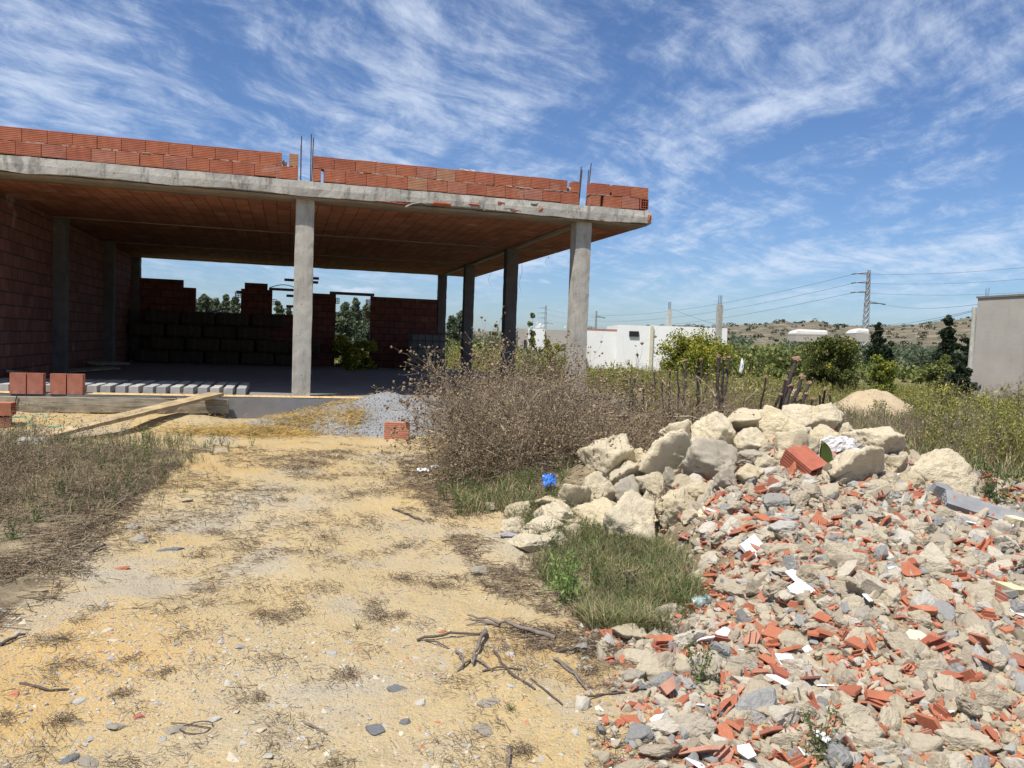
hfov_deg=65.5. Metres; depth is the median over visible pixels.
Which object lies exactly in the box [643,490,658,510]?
boulder
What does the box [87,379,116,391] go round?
concrete lintel
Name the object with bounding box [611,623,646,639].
boulder
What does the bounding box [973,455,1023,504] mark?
weed
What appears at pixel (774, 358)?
hedge
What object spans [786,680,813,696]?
mortar chunk
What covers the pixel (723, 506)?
mortar chunk
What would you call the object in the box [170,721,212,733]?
wire loop
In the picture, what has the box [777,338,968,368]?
orchard
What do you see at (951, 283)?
power line
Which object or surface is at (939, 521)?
mortar chunk
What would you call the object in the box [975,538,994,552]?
brick fragment
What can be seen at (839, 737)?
mortar chunk
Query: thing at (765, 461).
boulder
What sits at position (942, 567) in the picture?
mortar chunk
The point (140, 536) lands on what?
stone
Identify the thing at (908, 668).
brick crumbs
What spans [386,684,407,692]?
stone
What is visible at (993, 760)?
brick fragment
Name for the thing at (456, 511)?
weed
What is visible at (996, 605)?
mortar chunk
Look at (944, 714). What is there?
brick fragment
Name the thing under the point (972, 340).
utility pole
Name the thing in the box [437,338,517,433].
dead weed
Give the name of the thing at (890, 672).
mortar chunk
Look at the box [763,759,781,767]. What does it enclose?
mortar chunk
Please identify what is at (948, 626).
mortar chunk
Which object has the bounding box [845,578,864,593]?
mortar chunk
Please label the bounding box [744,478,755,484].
mortar chunk
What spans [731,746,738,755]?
brick fragment
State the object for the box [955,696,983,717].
mortar chunk
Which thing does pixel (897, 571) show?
mortar chunk
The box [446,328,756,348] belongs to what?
woods
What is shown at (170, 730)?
stone
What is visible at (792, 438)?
boulder
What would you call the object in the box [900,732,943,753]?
mortar chunk
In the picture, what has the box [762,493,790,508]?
mortar chunk
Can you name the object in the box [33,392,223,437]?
plank
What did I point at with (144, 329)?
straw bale
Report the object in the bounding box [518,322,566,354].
building
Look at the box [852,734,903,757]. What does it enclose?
mortar chunk
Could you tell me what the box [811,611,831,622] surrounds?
tile fragment
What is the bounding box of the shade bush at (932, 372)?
[920,354,955,391]
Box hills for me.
[446,317,976,347]
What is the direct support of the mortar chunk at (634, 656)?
on the ground at (450, 709)
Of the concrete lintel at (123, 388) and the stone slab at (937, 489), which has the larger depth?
the concrete lintel at (123, 388)
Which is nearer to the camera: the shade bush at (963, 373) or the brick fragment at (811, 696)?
the brick fragment at (811, 696)
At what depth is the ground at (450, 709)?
3.81 m
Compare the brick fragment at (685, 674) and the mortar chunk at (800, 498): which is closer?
the brick fragment at (685, 674)
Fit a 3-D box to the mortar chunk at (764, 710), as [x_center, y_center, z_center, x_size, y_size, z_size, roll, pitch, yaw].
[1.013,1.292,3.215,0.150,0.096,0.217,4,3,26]
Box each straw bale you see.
[128,322,165,336]
[134,348,168,362]
[144,309,180,323]
[150,336,184,349]
[166,323,201,337]
[168,350,203,363]
[180,311,215,324]
[185,337,219,350]
[202,325,236,338]
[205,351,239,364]
[215,312,249,326]
[220,338,253,351]
[236,326,269,339]
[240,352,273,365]
[251,314,284,327]
[256,340,287,352]
[288,341,319,354]
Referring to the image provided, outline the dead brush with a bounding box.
[351,306,914,497]
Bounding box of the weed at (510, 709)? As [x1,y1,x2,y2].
[504,700,516,711]
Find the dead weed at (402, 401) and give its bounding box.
[386,366,448,444]
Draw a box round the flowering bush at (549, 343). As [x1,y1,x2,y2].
[537,338,562,381]
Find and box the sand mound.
[833,389,917,418]
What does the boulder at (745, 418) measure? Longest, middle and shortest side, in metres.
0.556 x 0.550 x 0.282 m
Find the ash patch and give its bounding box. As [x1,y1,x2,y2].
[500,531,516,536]
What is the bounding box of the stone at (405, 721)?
[399,718,410,724]
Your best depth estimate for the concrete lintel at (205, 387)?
11.91 m
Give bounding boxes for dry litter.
[0,437,718,767]
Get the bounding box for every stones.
[247,391,463,436]
[518,481,706,524]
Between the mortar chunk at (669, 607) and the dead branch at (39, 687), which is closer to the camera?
the dead branch at (39, 687)
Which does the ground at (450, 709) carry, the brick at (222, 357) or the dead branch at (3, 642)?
the dead branch at (3, 642)
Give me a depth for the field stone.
8.12 m
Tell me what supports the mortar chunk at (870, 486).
on the ground at (450, 709)
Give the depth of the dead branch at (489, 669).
3.43 m
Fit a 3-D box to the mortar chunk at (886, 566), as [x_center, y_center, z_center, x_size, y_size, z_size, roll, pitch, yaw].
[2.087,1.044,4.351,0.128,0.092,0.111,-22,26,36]
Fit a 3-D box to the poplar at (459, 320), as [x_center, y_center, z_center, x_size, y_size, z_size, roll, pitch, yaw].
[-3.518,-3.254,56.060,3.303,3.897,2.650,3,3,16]
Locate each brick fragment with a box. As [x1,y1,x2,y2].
[645,635,655,638]
[651,641,668,650]
[677,532,688,539]
[677,746,687,756]
[678,694,688,703]
[679,745,718,756]
[683,672,693,682]
[697,637,708,650]
[702,572,717,580]
[704,508,718,514]
[705,578,712,587]
[707,634,730,642]
[710,743,734,765]
[714,491,724,499]
[715,693,737,716]
[715,723,734,742]
[720,761,732,764]
[725,718,743,730]
[728,528,743,535]
[730,761,743,767]
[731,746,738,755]
[736,620,755,629]
[740,516,753,520]
[740,550,754,560]
[741,523,756,532]
[742,506,753,514]
[743,603,754,612]
[743,667,748,676]
[744,629,760,643]
[745,739,754,747]
[749,668,771,674]
[750,543,760,549]
[751,563,761,566]
[753,485,766,492]
[753,514,770,521]
[753,621,765,637]
[758,652,780,665]
[758,659,764,665]
[759,725,782,735]
[761,625,783,638]
[764,638,780,646]
[765,619,778,627]
[769,663,790,678]
[772,749,789,763]
[777,645,801,653]
[782,548,801,557]
[789,754,811,767]
[800,669,820,679]
[807,628,827,637]
[807,701,822,709]
[809,691,816,701]
[812,512,827,523]
[817,629,835,636]
[825,654,840,663]
[831,515,842,520]
[837,684,861,696]
[839,629,851,640]
[840,735,855,751]
[843,635,866,649]
[847,649,864,661]
[853,548,871,564]
[855,481,867,487]
[858,536,871,542]
[860,701,881,709]
[865,633,876,651]
[865,751,874,757]
[866,636,875,650]
[866,761,878,767]
[867,697,887,710]
[877,490,885,498]
[877,722,888,733]
[879,515,890,525]
[894,512,907,520]
[901,557,918,565]
[901,589,912,597]
[907,691,925,702]
[910,490,924,497]
[912,728,934,735]
[913,712,942,733]
[920,634,952,653]
[921,754,935,760]
[928,703,953,721]
[929,499,943,507]
[939,578,956,592]
[946,598,955,608]
[947,658,963,664]
[951,571,971,580]
[953,566,962,571]
[957,669,984,683]
[968,632,991,652]
[968,635,979,644]
[970,686,975,699]
[972,654,994,665]
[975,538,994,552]
[977,610,1000,620]
[980,725,999,744]
[982,607,999,617]
[983,749,996,761]
[984,520,990,527]
[985,571,999,580]
[988,755,996,765]
[995,588,1008,601]
[998,625,1013,633]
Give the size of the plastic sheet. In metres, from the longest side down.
0.322 x 0.180 x 0.077 m
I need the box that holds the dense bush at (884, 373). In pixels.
[867,354,899,393]
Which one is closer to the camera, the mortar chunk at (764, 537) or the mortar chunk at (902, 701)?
the mortar chunk at (902, 701)
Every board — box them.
[6,370,49,376]
[68,366,119,372]
[88,361,129,364]
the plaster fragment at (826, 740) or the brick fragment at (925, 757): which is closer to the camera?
the brick fragment at (925, 757)
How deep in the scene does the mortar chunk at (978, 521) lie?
5.27 m
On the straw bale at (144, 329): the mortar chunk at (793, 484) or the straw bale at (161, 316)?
the straw bale at (161, 316)
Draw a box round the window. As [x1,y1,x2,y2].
[629,331,638,336]
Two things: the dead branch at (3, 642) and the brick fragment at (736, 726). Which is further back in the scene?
the dead branch at (3, 642)
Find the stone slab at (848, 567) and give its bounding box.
[836,559,857,575]
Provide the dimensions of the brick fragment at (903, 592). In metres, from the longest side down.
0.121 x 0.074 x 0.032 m
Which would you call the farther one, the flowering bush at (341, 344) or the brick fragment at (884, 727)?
the flowering bush at (341, 344)
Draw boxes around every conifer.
[863,322,888,363]
[882,338,894,361]
[930,314,962,365]
[952,336,969,366]
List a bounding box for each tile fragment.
[653,634,673,643]
[658,676,675,695]
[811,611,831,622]
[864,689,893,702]
[900,561,922,576]
[907,605,937,614]
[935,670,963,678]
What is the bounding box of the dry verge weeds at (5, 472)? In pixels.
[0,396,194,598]
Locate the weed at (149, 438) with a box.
[138,431,150,448]
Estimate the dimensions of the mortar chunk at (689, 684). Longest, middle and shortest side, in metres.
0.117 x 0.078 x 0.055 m
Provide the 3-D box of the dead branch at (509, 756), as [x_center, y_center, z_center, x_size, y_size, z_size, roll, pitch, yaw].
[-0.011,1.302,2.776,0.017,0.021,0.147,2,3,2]
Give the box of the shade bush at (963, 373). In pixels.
[943,362,980,401]
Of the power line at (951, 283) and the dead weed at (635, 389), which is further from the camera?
the power line at (951, 283)
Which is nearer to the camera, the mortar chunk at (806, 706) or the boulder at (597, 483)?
the mortar chunk at (806, 706)
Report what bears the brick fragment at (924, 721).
on the ground at (450, 709)
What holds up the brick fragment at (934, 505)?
on the crumbled rubble
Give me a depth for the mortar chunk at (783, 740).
2.91 m
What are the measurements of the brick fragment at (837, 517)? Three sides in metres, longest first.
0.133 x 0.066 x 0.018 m
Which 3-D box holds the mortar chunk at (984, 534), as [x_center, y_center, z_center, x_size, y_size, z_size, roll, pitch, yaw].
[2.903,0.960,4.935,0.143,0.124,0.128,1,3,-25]
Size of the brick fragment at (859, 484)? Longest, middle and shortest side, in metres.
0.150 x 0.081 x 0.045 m
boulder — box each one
[470,566,488,574]
[485,502,498,510]
[499,516,525,532]
[504,501,531,518]
[507,533,553,551]
[516,553,523,558]
[520,514,564,534]
[533,500,574,522]
[535,496,566,504]
[542,529,568,545]
[558,483,590,507]
[564,515,581,524]
[564,523,585,538]
[571,497,613,530]
[576,433,636,479]
[583,471,615,502]
[602,488,655,542]
[609,460,643,484]
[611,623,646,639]
[613,474,641,502]
[634,448,646,463]
[635,471,662,494]
[638,431,693,474]
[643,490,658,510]
[655,487,691,528]
[658,419,691,438]
[663,467,675,491]
[671,474,689,489]
[681,437,737,478]
[682,509,697,524]
[684,479,706,501]
[690,411,736,445]
[713,467,736,489]
[728,407,762,432]
[733,427,768,451]
[735,449,770,466]
[735,463,764,484]
[754,454,779,467]
[755,405,809,441]
[774,428,819,464]
[781,404,814,426]
[809,402,844,428]
[810,424,841,443]
[827,446,888,480]
[834,422,853,432]
[839,426,906,453]
[884,454,907,473]
[900,471,924,488]
[907,448,983,495]
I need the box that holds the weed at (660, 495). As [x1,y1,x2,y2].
[644,479,675,526]
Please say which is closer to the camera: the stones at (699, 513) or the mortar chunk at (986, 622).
the mortar chunk at (986, 622)
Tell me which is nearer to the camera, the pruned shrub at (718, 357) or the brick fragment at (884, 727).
the brick fragment at (884, 727)
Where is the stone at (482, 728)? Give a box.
[471,723,492,737]
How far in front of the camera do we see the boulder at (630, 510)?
5.63 m
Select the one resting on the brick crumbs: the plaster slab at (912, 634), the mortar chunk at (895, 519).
the plaster slab at (912, 634)
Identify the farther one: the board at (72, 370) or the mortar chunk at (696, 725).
the board at (72, 370)
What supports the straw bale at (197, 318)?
on the straw bale at (182, 330)
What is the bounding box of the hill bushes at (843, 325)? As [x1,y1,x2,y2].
[588,317,970,345]
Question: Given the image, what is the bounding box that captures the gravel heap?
[251,392,470,437]
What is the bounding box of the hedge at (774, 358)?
[711,341,822,380]
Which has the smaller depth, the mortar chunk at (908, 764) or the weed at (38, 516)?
the mortar chunk at (908, 764)
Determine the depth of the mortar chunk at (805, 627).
3.92 m
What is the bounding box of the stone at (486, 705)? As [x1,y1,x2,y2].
[476,698,500,708]
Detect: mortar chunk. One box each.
[614,759,663,767]
[623,648,648,664]
[623,667,643,681]
[623,722,656,743]
[635,639,650,648]
[635,654,669,680]
[637,744,683,758]
[646,671,680,692]
[647,652,679,659]
[647,717,680,735]
[652,603,672,619]
[653,651,675,671]
[670,713,716,738]
[670,763,685,767]
[673,629,705,647]
[673,659,708,681]
[674,709,691,715]
[677,675,695,690]
[680,509,696,518]
[680,726,688,739]
[688,617,698,628]
[689,473,703,481]
[690,569,707,579]
[692,502,703,512]
[692,652,721,668]
[692,653,718,681]
[693,684,705,691]
[698,521,718,535]
[703,680,718,694]
[707,740,731,755]
[708,641,731,658]
[709,531,725,545]
[712,582,725,594]
[714,763,737,767]
[719,503,730,511]
[719,641,730,646]
[720,517,738,535]
[721,535,745,552]
[721,578,746,597]
[723,655,757,672]
[724,706,738,721]
[732,710,752,726]
[732,738,746,745]
[733,687,776,723]
[741,653,758,663]
[741,678,786,701]
[742,623,759,635]
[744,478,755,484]
[746,533,774,541]
[754,603,771,614]
[755,704,777,715]
[757,644,771,656]
[757,742,768,755]
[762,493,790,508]
[763,579,790,598]
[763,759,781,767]
[765,480,785,493]
[767,520,801,533]
[767,704,799,727]
[769,732,807,751]
[770,514,798,520]
[771,758,793,767]
[773,684,782,691]
[775,658,812,676]
[778,589,793,601]
[778,631,808,646]
[781,554,798,570]
[786,480,801,489]
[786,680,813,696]
[789,544,797,555]
[790,490,809,506]
[790,702,816,721]
[795,613,807,626]
[796,563,819,582]
[797,542,814,553]
[798,484,822,498]
[800,717,816,725]
[801,620,818,633]
[802,479,817,484]
[802,654,821,667]
[805,665,826,683]
[808,514,824,520]
[811,564,828,569]
[822,470,835,481]
[824,542,849,560]
[825,552,869,569]
[825,738,853,767]
[829,580,851,596]
[831,509,852,517]
[831,661,850,685]
[832,670,857,684]
[834,471,853,484]
[834,575,851,581]
[835,595,865,615]
[835,700,869,721]
[836,733,852,741]
[838,496,862,509]
[841,716,885,738]
[844,626,865,649]
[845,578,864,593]
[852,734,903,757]
[853,605,872,622]
[861,483,878,491]
[862,511,884,520]
[867,479,894,492]
[873,545,888,560]
[878,705,901,732]
[880,471,898,485]
[880,582,900,609]
[881,511,905,524]
[881,631,914,651]
[882,564,899,573]
[883,665,897,682]
[888,566,901,581]
[888,694,909,708]
[900,646,917,666]
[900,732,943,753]
[902,507,911,512]
[902,760,927,767]
[904,554,926,567]
[906,590,920,600]
[907,608,930,620]
[909,536,923,546]
[909,747,926,755]
[912,639,928,649]
[913,614,933,628]
[913,668,927,680]
[914,522,937,534]
[914,589,937,605]
[914,644,929,659]
[915,643,932,659]
[917,511,935,520]
[918,659,944,673]
[919,542,950,564]
[919,562,953,573]
[922,689,942,702]
[923,752,969,767]
[924,545,944,553]
[926,583,954,600]
[926,754,950,767]
[927,751,950,754]
[929,573,958,581]
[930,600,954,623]
[931,514,945,526]
[933,612,943,622]
[933,673,964,696]
[934,727,992,751]
[936,505,955,518]
[941,621,958,632]
[943,520,956,530]
[944,548,950,555]
[950,486,966,495]
[951,581,964,589]
[953,514,973,526]
[954,511,972,518]
[955,604,973,615]
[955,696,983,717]
[956,611,995,636]
[961,644,975,664]
[962,528,979,533]
[962,682,1013,710]
[963,624,988,647]
[965,579,995,597]
[967,514,985,527]
[967,663,976,672]
[968,529,989,538]
[971,754,990,767]
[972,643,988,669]
[973,601,991,611]
[977,742,1001,754]
[982,618,991,630]
[984,559,1014,575]
[985,523,1014,534]
[986,636,1007,651]
[987,527,1002,533]
[987,545,1003,559]
[987,653,1007,668]
[989,533,1016,540]
[989,598,1005,617]
[991,519,1012,528]
[992,620,1007,631]
[993,535,1019,550]
[995,554,1023,569]
[1009,599,1023,614]
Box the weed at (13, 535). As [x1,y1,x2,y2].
[0,514,25,540]
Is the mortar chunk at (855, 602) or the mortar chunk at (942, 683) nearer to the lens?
the mortar chunk at (942, 683)
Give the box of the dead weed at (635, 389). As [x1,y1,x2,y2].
[567,335,669,432]
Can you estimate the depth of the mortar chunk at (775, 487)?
5.63 m
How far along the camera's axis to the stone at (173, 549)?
5.03 m
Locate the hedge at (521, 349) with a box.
[445,336,565,375]
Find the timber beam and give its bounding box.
[0,396,228,413]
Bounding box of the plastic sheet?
[820,435,859,452]
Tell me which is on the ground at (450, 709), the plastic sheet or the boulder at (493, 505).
the boulder at (493, 505)
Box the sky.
[0,0,1023,330]
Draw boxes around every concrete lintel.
[0,379,9,383]
[0,382,9,390]
[46,384,49,391]
[85,379,106,391]
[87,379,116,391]
[100,380,127,392]
[115,380,142,392]
[129,380,154,392]
[143,381,168,393]
[156,381,178,393]
[170,381,190,393]
[183,381,204,393]
[198,382,214,393]
[210,382,227,392]
[223,382,237,394]
[236,382,249,394]
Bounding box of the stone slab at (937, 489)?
[929,481,952,498]
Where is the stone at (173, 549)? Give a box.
[157,547,183,550]
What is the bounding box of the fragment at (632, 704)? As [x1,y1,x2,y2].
[627,701,643,706]
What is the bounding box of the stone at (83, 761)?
[76,755,99,767]
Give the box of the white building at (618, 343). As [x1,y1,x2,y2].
[586,325,726,370]
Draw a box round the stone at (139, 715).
[132,713,144,719]
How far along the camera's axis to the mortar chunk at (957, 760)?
2.79 m
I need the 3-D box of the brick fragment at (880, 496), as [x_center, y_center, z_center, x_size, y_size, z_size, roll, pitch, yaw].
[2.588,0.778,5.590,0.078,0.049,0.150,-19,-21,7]
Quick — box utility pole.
[966,307,976,384]
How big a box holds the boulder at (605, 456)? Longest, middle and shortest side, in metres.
0.530 x 0.416 x 0.386 m
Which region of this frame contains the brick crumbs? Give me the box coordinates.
[565,429,1023,767]
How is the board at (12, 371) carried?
on the unfinished building at (88, 223)
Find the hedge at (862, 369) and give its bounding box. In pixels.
[780,360,967,385]
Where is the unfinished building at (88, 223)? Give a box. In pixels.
[0,126,651,421]
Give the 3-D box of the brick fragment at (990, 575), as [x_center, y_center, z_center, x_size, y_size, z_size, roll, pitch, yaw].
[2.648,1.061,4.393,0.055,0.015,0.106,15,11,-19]
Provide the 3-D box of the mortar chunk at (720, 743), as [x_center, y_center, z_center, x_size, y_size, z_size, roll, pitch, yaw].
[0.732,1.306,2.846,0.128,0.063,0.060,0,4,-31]
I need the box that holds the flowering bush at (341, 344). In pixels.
[330,334,354,366]
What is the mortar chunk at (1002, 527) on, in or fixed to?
on the ground at (450, 709)
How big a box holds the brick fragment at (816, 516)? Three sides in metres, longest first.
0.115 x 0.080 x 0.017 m
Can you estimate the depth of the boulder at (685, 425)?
6.75 m
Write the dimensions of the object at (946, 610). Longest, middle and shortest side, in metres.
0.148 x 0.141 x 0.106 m
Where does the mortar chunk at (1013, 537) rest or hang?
on the ground at (450, 709)
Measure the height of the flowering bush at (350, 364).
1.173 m
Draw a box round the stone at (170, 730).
[164,724,185,734]
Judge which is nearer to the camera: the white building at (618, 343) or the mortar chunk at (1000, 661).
the mortar chunk at (1000, 661)
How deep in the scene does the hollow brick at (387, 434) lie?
9.80 m
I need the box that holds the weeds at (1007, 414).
[334,343,1023,464]
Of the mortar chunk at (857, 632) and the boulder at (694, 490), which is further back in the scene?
the boulder at (694, 490)
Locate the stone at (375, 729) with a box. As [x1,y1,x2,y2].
[365,723,384,734]
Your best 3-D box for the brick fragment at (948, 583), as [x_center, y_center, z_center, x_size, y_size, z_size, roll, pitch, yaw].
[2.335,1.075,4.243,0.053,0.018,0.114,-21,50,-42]
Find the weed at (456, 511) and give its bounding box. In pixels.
[453,500,463,514]
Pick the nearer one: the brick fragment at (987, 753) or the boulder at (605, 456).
the brick fragment at (987, 753)
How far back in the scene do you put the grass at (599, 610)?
4.95 m
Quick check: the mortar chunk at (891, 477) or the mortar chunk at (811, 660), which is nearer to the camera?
the mortar chunk at (811, 660)
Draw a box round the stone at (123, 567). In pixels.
[115,566,129,569]
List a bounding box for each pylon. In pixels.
[541,305,552,329]
[595,312,605,328]
[850,270,885,349]
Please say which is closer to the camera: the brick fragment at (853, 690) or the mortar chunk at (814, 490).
the brick fragment at (853, 690)
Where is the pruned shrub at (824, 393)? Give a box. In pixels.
[819,387,831,404]
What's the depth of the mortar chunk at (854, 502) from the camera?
5.40 m
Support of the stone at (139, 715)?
on the ground at (450, 709)
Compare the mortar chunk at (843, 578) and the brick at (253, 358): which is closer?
the mortar chunk at (843, 578)
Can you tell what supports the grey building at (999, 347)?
on the ground at (450, 709)
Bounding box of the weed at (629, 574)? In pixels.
[608,562,647,596]
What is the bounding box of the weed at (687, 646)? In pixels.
[671,631,727,693]
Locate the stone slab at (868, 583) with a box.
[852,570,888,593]
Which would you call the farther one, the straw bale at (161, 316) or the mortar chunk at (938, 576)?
the straw bale at (161, 316)
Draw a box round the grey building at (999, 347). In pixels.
[972,288,1023,401]
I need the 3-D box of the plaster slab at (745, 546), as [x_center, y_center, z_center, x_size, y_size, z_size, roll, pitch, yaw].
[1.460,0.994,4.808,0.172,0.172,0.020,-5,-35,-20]
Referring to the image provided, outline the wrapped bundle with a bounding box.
[739,358,743,371]
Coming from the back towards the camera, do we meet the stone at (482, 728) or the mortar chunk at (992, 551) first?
the mortar chunk at (992, 551)
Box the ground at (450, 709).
[0,345,1023,767]
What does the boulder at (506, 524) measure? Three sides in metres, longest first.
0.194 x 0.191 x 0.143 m
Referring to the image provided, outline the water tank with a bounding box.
[405,332,447,370]
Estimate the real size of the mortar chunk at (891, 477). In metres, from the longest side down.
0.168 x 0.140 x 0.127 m
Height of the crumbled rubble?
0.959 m
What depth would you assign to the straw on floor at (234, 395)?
11.76 m
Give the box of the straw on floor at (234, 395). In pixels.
[0,391,529,399]
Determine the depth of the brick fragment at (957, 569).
4.42 m
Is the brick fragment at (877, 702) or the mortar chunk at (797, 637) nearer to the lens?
the brick fragment at (877, 702)
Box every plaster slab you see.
[715,627,729,635]
[736,744,755,759]
[738,534,761,557]
[787,580,814,593]
[903,629,926,639]
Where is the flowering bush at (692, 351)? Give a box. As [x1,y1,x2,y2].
[654,326,738,386]
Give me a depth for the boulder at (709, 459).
6.07 m
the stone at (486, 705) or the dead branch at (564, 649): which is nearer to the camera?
the stone at (486, 705)
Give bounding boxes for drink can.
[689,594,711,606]
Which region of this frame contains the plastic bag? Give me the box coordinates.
[542,473,555,486]
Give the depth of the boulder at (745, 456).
6.35 m
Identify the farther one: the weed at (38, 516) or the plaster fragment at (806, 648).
the weed at (38, 516)
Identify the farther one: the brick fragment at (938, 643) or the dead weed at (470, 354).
the dead weed at (470, 354)
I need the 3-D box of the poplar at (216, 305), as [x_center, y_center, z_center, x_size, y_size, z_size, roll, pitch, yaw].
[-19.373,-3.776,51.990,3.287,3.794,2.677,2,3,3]
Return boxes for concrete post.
[666,302,671,325]
[715,295,722,360]
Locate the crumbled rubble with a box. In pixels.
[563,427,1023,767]
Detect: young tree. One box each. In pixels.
[489,323,497,352]
[526,313,536,351]
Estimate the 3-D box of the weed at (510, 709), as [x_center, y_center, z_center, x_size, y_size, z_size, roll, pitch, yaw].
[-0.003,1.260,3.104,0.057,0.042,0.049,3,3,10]
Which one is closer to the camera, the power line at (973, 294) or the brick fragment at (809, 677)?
the brick fragment at (809, 677)
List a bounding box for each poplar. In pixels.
[196,293,214,312]
[210,298,226,312]
[220,294,230,312]
[229,296,240,312]
[273,301,286,313]
[285,307,292,314]
[335,301,360,356]
[335,311,350,357]
[350,297,367,353]
[358,304,369,340]
[445,315,460,346]
[447,310,474,346]
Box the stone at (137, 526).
[124,522,142,529]
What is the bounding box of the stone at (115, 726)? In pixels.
[105,723,128,729]
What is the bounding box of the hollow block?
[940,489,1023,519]
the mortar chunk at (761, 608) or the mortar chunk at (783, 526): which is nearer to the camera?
the mortar chunk at (761, 608)
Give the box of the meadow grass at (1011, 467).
[641,384,1023,482]
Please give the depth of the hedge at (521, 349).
40.39 m
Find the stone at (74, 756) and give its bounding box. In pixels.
[58,753,79,764]
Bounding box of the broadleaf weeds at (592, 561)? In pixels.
[0,418,708,619]
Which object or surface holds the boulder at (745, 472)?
on the ground at (450, 709)
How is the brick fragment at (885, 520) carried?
on the ground at (450, 709)
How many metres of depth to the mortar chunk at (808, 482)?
5.71 m
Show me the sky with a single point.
(777, 146)
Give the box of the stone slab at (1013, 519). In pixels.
[1002,515,1023,527]
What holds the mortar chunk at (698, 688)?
on the ground at (450, 709)
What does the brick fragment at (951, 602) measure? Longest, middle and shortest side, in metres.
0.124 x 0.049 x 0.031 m
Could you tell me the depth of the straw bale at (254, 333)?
22.58 m
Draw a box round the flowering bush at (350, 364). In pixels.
[343,347,366,369]
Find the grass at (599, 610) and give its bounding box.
[439,461,716,635]
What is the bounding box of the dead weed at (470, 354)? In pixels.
[390,316,521,407]
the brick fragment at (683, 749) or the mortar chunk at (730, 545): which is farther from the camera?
the mortar chunk at (730, 545)
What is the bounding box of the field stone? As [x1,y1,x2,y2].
[16,436,47,444]
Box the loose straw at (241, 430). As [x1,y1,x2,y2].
[14,390,404,443]
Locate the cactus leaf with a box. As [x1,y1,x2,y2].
[820,440,832,462]
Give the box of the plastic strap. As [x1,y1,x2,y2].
[12,414,61,426]
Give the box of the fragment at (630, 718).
[619,715,640,723]
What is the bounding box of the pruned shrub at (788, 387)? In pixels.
[759,356,815,409]
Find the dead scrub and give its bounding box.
[599,357,1023,468]
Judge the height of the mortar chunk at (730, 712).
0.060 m
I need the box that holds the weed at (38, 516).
[17,499,51,522]
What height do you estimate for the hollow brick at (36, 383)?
0.280 m
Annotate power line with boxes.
[542,275,848,315]
[542,284,847,320]
[545,293,849,326]
[673,309,969,335]
[860,292,1023,294]
[863,310,971,324]
[873,279,1019,283]
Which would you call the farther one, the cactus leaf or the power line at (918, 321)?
the power line at (918, 321)
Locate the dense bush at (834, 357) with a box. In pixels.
[798,333,860,395]
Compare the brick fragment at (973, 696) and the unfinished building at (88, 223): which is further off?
the unfinished building at (88, 223)
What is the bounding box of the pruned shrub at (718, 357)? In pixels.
[641,354,730,426]
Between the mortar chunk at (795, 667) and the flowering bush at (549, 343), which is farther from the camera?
the flowering bush at (549, 343)
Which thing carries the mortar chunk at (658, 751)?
on the ground at (450, 709)
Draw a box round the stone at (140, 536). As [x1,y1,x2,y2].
[129,533,148,542]
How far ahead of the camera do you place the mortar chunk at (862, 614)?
3.88 m
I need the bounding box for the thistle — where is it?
[521,536,597,607]
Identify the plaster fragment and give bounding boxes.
[650,714,663,721]
[685,757,704,767]
[695,635,714,643]
[766,674,790,686]
[775,653,793,664]
[785,569,809,583]
[798,746,807,756]
[802,645,812,654]
[814,730,830,742]
[817,684,833,686]
[862,593,872,601]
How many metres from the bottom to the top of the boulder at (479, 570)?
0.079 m
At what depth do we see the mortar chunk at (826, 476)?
5.93 m
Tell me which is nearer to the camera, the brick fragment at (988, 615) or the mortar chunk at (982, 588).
the brick fragment at (988, 615)
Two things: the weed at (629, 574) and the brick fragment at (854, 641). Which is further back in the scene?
the weed at (629, 574)
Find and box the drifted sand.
[0,391,360,398]
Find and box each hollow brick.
[0,401,15,415]
[0,416,11,428]
[9,372,26,393]
[27,373,45,393]
[50,373,66,393]
[67,374,84,394]
[384,421,409,438]
[780,444,826,474]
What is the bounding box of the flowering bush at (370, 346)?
[354,339,378,368]
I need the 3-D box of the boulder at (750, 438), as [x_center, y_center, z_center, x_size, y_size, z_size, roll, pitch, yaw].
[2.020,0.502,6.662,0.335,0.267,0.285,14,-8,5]
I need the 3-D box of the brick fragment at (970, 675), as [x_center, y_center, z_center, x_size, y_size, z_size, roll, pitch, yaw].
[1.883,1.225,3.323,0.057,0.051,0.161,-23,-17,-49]
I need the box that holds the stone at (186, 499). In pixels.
[178,497,192,501]
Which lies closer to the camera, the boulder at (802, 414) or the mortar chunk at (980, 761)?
the mortar chunk at (980, 761)
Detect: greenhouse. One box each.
[787,329,827,341]
[845,328,868,341]
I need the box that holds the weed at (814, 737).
[784,700,860,766]
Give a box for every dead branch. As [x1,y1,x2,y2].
[0,633,25,645]
[19,682,68,691]
[89,544,105,552]
[301,720,327,734]
[392,508,423,521]
[417,631,480,648]
[455,649,463,668]
[457,628,492,671]
[466,614,555,638]
[482,666,521,671]
[492,649,535,689]
[506,746,510,767]
[530,678,562,704]
[553,657,592,694]
[556,642,591,652]
[586,691,625,697]
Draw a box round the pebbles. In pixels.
[0,507,762,767]
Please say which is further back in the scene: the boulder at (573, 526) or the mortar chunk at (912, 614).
the boulder at (573, 526)
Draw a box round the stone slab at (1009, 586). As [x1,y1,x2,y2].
[991,580,1023,594]
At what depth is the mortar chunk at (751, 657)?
3.65 m

